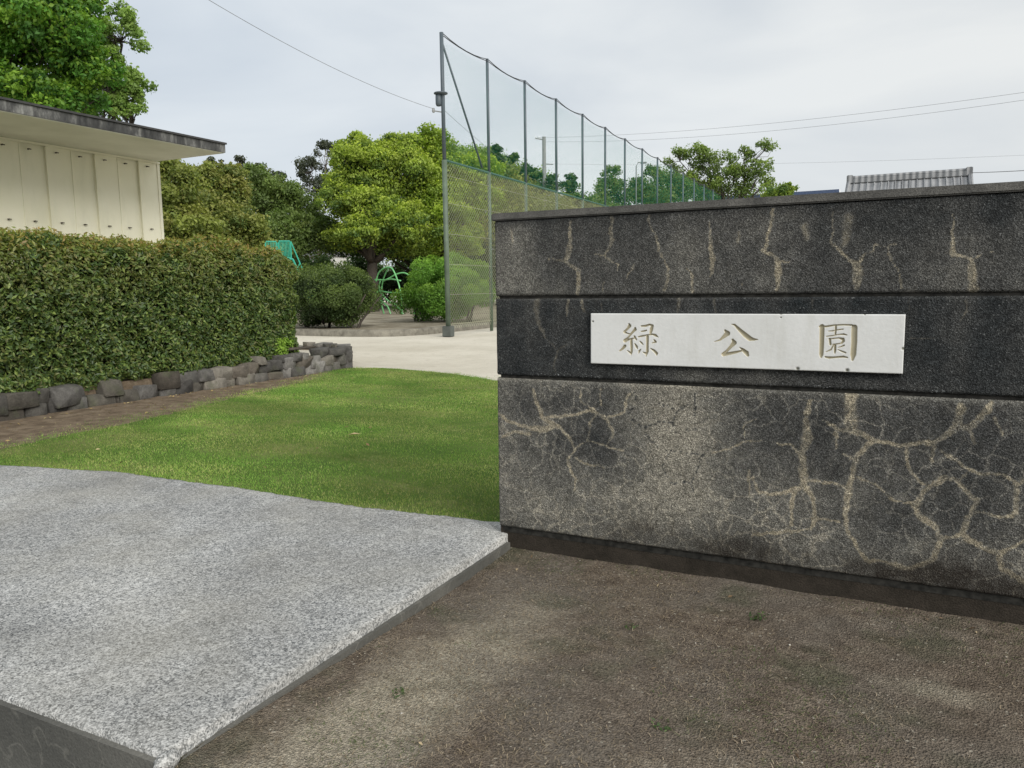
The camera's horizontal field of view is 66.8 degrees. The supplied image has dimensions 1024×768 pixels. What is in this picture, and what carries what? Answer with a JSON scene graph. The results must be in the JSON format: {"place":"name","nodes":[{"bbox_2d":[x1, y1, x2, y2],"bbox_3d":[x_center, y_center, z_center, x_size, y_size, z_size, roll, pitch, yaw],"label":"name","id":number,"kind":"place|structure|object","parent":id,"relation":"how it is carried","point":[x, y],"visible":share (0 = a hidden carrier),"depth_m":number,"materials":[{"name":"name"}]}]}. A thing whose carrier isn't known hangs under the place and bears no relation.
{"place":"outdoors","nodes":[
{"label":"outdoors","id":0,"kind":"place"},
{"bbox_2d":[0,367,499,521],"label":"lawn","id":1,"kind":"structure","parent":0,"point":[366,463],"depth_m":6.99,"materials":[{"name":"plant"}]},
{"bbox_2d":[0,465,507,757],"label":"pavement","id":2,"kind":"structure","parent":0,"point":[155,617],"depth_m":3.58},
{"bbox_2d":[283,302,496,329],"bbox_3d":[-14.617,-5.090,52.680,46.484,0.001,42.468,3,8,26],"label":"raised bed","id":3,"kind":"object","parent":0,"point":[380,320],"visible":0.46,"depth_m":30.22,"materials":[{"name":"soil"}]},
{"bbox_2d":[281,260,385,327],"bbox_3d":[-6.247,-2.911,26.209,3.932,2.501,3.154,3,8,26],"label":"shrub","id":4,"kind":"object","parent":3,"relation":"in","point":[319,289],"visible":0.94,"depth_m":25.39,"materials":[{"name":"green plant"}]},
{"bbox_2d":[312,130,449,311],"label":"camphor tree","id":5,"kind":"object","parent":3,"relation":"in","point":[366,184],"visible":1,"depth_m":42.86,"materials":[{"name":"green plant"}]},
{"bbox_2d":[388,251,497,321],"bbox_3d":[-2.517,-3.610,29.738,4.129,2.970,3.407,3,8,26],"label":"shrub","id":6,"kind":"object","parent":3,"relation":"in","point":[424,295],"visible":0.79,"depth_m":28.94,"materials":[{"name":"green plant"}]},
{"bbox_2d":[400,121,509,287],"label":"camphor tree","id":7,"kind":"object","parent":3,"relation":"in","point":[432,139],"visible":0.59,"depth_m":45.30,"materials":[{"name":"green plant"}]},
{"bbox_2d":[295,293,500,380],"bbox_3d":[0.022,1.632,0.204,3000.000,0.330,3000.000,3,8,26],"label":"ground","id":8,"kind":"structure","parent":0,"point":[470,352],"depth_m":18.25,"materials":[{"name":"beige concrete"}]},
{"bbox_2d":[0,0,127,116],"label":"camphor tree","id":9,"kind":"object","parent":8,"relation":"on","point":[55,37],"visible":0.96,"depth_m":25.88,"materials":[{"name":"green plant"}]},
{"bbox_2d":[0,96,226,263],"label":"store building","id":10,"kind":"structure","parent":8,"relation":"on","point":[65,172],"depth_m":12.78,"materials":[{"name":"paint"}]},
{"bbox_2d":[92,0,158,123],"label":"camphor tree","id":11,"kind":"object","parent":8,"relation":"on","point":[124,107],"visible":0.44,"depth_m":31.75,"materials":[{"name":"green plant"}]},
{"bbox_2d":[2,349,310,394],"bbox_3d":[-7.206,-0.030,12.033,5.390,0.370,10.100,3,8,26],"label":"planting bed","id":12,"kind":"object","parent":8,"relation":"on","point":[127,383],"depth_m":10.46,"materials":[{"name":"brown soil"}]},
{"bbox_2d":[0,226,300,394],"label":"hedge","id":13,"kind":"object","parent":12,"relation":"on","point":[75,308],"visible":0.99,"depth_m":10.44,"materials":[{"name":"green plant"}]},
{"bbox_2d":[248,334,314,358],"bbox_3d":[-3.885,-0.562,12.933,1.017,0.574,0.645,-7,9,-39],"label":"shrub","id":14,"kind":"object","parent":12,"relation":"on","point":[280,347],"visible":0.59,"depth_m":12.86,"materials":[{"name":"green plant"}]},
{"bbox_2d":[0,371,331,448],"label":"dirt strip","id":15,"kind":"object","parent":8,"relation":"on","point":[33,425],"visible":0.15,"depth_m":9.23,"materials":[{"name":"brown soil"}]},
{"bbox_2d":[0,342,353,421],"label":"stone wall","id":16,"kind":"structure","parent":15,"relation":"on","point":[326,356],"depth_m":10.93,"materials":[{"name":"grey stone"}]},
{"bbox_2d":[5,372,483,493],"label":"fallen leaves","id":17,"kind":"object","parent":15,"relation":"on","point":[210,406],"visible":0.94,"depth_m":9.94,"materials":[{"name":"plant"}]},
{"bbox_2d":[157,159,233,241],"bbox_3d":[-15.834,-6.830,36.266,6.497,8.093,4.469,3,8,26],"label":"broadleaf tree","id":18,"kind":"object","parent":8,"relation":"on","point":[183,203],"visible":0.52,"depth_m":35.13,"materials":[{"name":"green plant"}]},
{"bbox_2d":[195,160,281,249],"bbox_3d":[-14.602,-7.468,40.241,6.845,8.357,4.659,5,9,40],"label":"broadleaf tree","id":19,"kind":"object","parent":8,"relation":"on","point":[227,187],"visible":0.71,"depth_m":39.23,"materials":[{"name":"green plant"}]},
{"bbox_2d":[206,155,286,213],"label":"spindly tree","id":20,"kind":"object","parent":8,"relation":"on","point":[240,159],"visible":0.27,"depth_m":47.82,"materials":[{"name":"green plant"}]},
{"bbox_2d":[265,241,301,267],"bbox_3d":[-9.844,-4.509,34.320,1.507,3.601,1.383,3,8,26],"label":"playground slide","id":21,"kind":"object","parent":8,"relation":"on","point":[289,251],"visible":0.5,"depth_m":34.14,"materials":[{"name":"teal paint"}]},
{"bbox_2d":[241,161,338,264],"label":"broadleaf tree","id":22,"kind":"object","parent":8,"relation":"on","point":[277,199],"visible":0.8,"depth_m":45.47,"materials":[{"name":"green plant"}]},
{"bbox_2d":[294,138,333,257],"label":"spindly tree","id":23,"kind":"object","parent":8,"relation":"on","point":[303,172],"visible":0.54,"depth_m":58.23,"materials":[{"name":"grey plant"}]},
{"bbox_2d":[295,252,334,307],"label":"understory shrub","id":24,"kind":"object","parent":8,"relation":"on","point":[320,261],"visible":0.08,"depth_m":54.05,"materials":[{"name":"green plant"}]},
{"bbox_2d":[304,251,361,266],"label":"pale house","id":25,"kind":"structure","parent":8,"relation":"on","point":[337,258],"depth_m":64.00,"materials":[{"name":"paint"}]},
{"bbox_2d":[336,257,395,304],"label":"understory shrub","id":26,"kind":"object","parent":8,"relation":"on","point":[387,284],"visible":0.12,"depth_m":54.32,"materials":[{"name":"green plant"}]},
{"bbox_2d":[277,321,496,336],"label":"kerb","id":27,"kind":"structure","parent":8,"relation":"on","point":[369,333],"depth_m":24.61,"materials":[{"name":"concrete"}]},
{"bbox_2d":[377,258,406,271],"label":"distant tree","id":28,"kind":"object","parent":8,"relation":"on","point":[383,265],"visible":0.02,"depth_m":113.45,"materials":[{"name":"green plant"}]},
{"bbox_2d":[374,267,410,313],"bbox_3d":[-5.994,-4.606,39.459,0.806,2.689,2.549,-8,10,-44],"label":"climbing frame","id":29,"kind":"object","parent":8,"relation":"on","point":[383,279],"visible":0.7,"depth_m":39.43,"materials":[{"name":"green paint"}]},
{"bbox_2d":[317,222,494,272],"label":"broadleaf tree","id":30,"kind":"object","parent":8,"relation":"on","point":[357,255],"visible":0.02,"depth_m":51.00,"materials":[{"name":"green plant"}]},
{"bbox_2d":[383,256,440,304],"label":"understory shrub","id":31,"kind":"object","parent":8,"relation":"on","point":[401,277],"visible":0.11,"depth_m":55.50,"materials":[{"name":"green plant"}]},
{"bbox_2d":[475,248,495,304],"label":"understory shrub","id":32,"kind":"object","parent":8,"relation":"on","point":[494,257],"visible":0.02,"depth_m":55.15,"materials":[{"name":"green plant"}]},
{"bbox_2d":[491,144,506,304],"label":"upright tree","id":33,"kind":"object","parent":8,"relation":"on","point":[494,148],"visible":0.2,"depth_m":54.22,"materials":[{"name":"green plant"}]},
{"bbox_2d":[453,142,551,188],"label":"broadleaf tree","id":34,"kind":"object","parent":8,"relation":"on","point":[480,149],"visible":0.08,"depth_m":57.50,"materials":[{"name":"green plant"}]},
{"bbox_2d":[455,161,612,245],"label":"broadleaf tree","id":35,"kind":"object","parent":8,"relation":"on","point":[507,172],"visible":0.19,"depth_m":48.92,"materials":[{"name":"green plant"}]},
{"bbox_2d":[506,152,563,201],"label":"upright tree","id":36,"kind":"object","parent":8,"relation":"on","point":[533,172],"visible":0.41,"depth_m":56.24,"materials":[{"name":"green plant"}]},
{"bbox_2d":[535,136,552,206],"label":"utility pole","id":37,"kind":"object","parent":8,"relation":"on","point":[543,158],"visible":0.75,"depth_m":56.26,"materials":[{"name":"concrete"}]},
{"bbox_2d":[538,92,1023,137],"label":"overhead wire","id":38,"kind":"object","parent":37,"relation":"attached to","point":[806,119],"visible":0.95,"depth_m":40.18,"materials":[{"name":"black metal"}]},
{"bbox_2d":[585,155,1017,164],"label":"overhead wire","id":39,"kind":"object","parent":37,"relation":"attached to","point":[815,162],"visible":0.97,"depth_m":46.36,"materials":[{"name":"black metal"}]},
{"bbox_2d":[590,100,1021,141],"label":"overhead wire","id":40,"kind":"object","parent":37,"relation":"attached to","point":[814,126],"visible":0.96,"depth_m":40.39,"materials":[{"name":"black metal"}]},
{"bbox_2d":[552,172,593,206],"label":"upright tree","id":41,"kind":"object","parent":8,"relation":"on","point":[573,185],"visible":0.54,"depth_m":60.02,"materials":[{"name":"green plant"}]},
{"bbox_2d":[536,187,630,208],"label":"broadleaf tree","id":42,"kind":"object","parent":8,"relation":"on","point":[599,202],"visible":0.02,"depth_m":60.79,"materials":[{"name":"green plant"}]},
{"bbox_2d":[439,32,729,336],"bbox_3d":[7.324,-8.234,41.468,0.280,8.800,41.895,3,8,26],"label":"ball fence","id":43,"kind":"object","parent":8,"relation":"on","point":[448,330],"visible":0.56,"depth_m":25.61,"materials":[{"name":"metal"}]},
{"bbox_2d":[432,91,447,112],"bbox_3d":[-2.082,-8.239,22.711,0.414,0.607,0.416,-6,9,-36],"label":"pole lamp","id":44,"kind":"object","parent":43,"relation":"attached to","point":[438,99],"visible":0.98,"depth_m":22.61,"materials":[{"name":"metal"}]},
{"bbox_2d":[209,0,432,108],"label":"overhead wire","id":45,"kind":"object","parent":44,"relation":"attached to","point":[312,57],"visible":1,"depth_m":17.83,"materials":[{"name":"black metal"}]},
{"bbox_2d":[445,111,551,185],"bbox_3d":[0.385,-10.864,38.213,0.014,1.746,31.684,0,7,9],"label":"overhead wire","id":46,"kind":"object","parent":43,"relation":"attached to","point":[493,152],"visible":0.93,"depth_m":33.08,"materials":[{"name":"black metal"}]},
{"bbox_2d":[580,164,676,205],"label":"broadleaf tree","id":47,"kind":"object","parent":8,"relation":"on","point":[616,183],"visible":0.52,"depth_m":63.22,"materials":[{"name":"green plant"}]},
{"bbox_2d":[635,162,646,204],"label":"street lamp","id":48,"kind":"object","parent":8,"relation":"on","point":[636,184],"visible":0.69,"depth_m":61.72,"materials":[{"name":"grey metal"}]},
{"bbox_2d":[643,163,725,202],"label":"broadleaf tree","id":49,"kind":"object","parent":8,"relation":"on","point":[666,183],"visible":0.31,"depth_m":64.18,"materials":[{"name":"green plant"}]},
{"bbox_2d":[660,137,781,199],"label":"cherry tree","id":50,"kind":"object","parent":8,"relation":"on","point":[749,173],"visible":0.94,"depth_m":56.11,"materials":[{"name":"green plant"}]},
{"bbox_2d":[760,181,799,196],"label":"tree","id":51,"kind":"object","parent":8,"relation":"on","point":[785,189],"visible":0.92,"depth_m":47.66,"materials":[{"name":"green plant"}]},
{"bbox_2d":[845,167,973,191],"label":"tiled roof house","id":52,"kind":"structure","parent":8,"relation":"on","point":[949,177],"depth_m":36.34,"materials":[{"name":"paint"}]},
{"bbox_2d":[972,170,1023,172],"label":"overhead wire","id":53,"kind":"object","parent":52,"relation":"attached to","point":[998,171],"visible":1,"depth_m":33.25,"materials":[{"name":"black metal"}]},
{"bbox_2d":[20,0,1023,269],"label":"sky","id":54,"kind":"structure","parent":0,"point":[634,68],"materials":[{"name":"white"}]},
{"bbox_2d":[174,547,1023,767],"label":"dirt","id":55,"kind":"structure","parent":0,"point":[936,693],"depth_m":2.82,"materials":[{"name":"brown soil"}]},
{"bbox_2d":[0,542,509,767],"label":"kerb riser","id":56,"kind":"object","parent":55,"relation":"on","point":[29,739],"visible":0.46,"depth_m":2.57,"materials":[{"name":"stone"}]},
{"bbox_2d":[153,749,180,767],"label":"mortar lump","id":57,"kind":"object","parent":56,"relation":"on","point":[169,758],"visible":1,"depth_m":2.29,"materials":[{"name":"grey concrete"}]},
{"bbox_2d":[392,686,408,698],"bbox_3d":[-0.401,1.103,2.777,0.070,0.019,0.076,3,8,26],"label":"weed","id":58,"kind":"object","parent":55,"relation":"on","point":[402,689],"visible":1,"depth_m":2.79,"materials":[{"name":"green plant"}]},
{"bbox_2d":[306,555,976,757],"bbox_3d":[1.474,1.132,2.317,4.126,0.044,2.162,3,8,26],"label":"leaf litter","id":59,"kind":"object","parent":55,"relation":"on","point":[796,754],"visible":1,"depth_m":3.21,"materials":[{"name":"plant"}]},
{"bbox_2d":[650,717,670,731],"bbox_3d":[0.494,1.128,2.567,0.068,0.023,0.063,-1,7,-1],"label":"weed","id":60,"kind":"object","parent":55,"relation":"on","point":[665,727],"visible":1,"depth_m":2.57,"materials":[{"name":"green plant"}]},
{"bbox_2d":[400,574,1006,766],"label":"pebbles","id":61,"kind":"object","parent":55,"relation":"on","point":[707,680],"visible":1,"depth_m":2.88,"materials":[{"name":"grey stone"}]},
{"bbox_2d":[491,181,1023,624],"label":"sign wall","id":62,"kind":"structure","parent":55,"relation":"on","point":[905,489],"depth_m":3.56,"materials":[{"name":"stone"}]},
{"bbox_2d":[591,313,905,373],"bbox_3d":[1.035,-0.200,3.618,1.414,0.252,0.024,3,8,26],"label":"sign","id":63,"kind":"object","parent":62,"relation":"attached to","point":[867,343],"visible":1,"depth_m":3.56,"materials":[{"name":"stone"}]},
{"bbox_2d":[749,610,768,620],"bbox_3d":[1.073,1.009,3.382,0.086,0.026,0.098,3,8,26],"label":"weed","id":64,"kind":"object","parent":55,"relation":"on","point":[755,617],"visible":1,"depth_m":3.37,"materials":[{"name":"green plant"}]},
{"bbox_2d":[202,559,1023,767],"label":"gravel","id":65,"kind":"structure","parent":0,"point":[666,684],"depth_m":2.83,"materials":[{"name":"gravel"}]},
{"bbox_2d":[732,189,840,198],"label":"blue edged building","id":66,"kind":"structure","parent":0,"point":[817,191],"depth_m":68.91,"materials":[{"name":"paint"}]}
]}

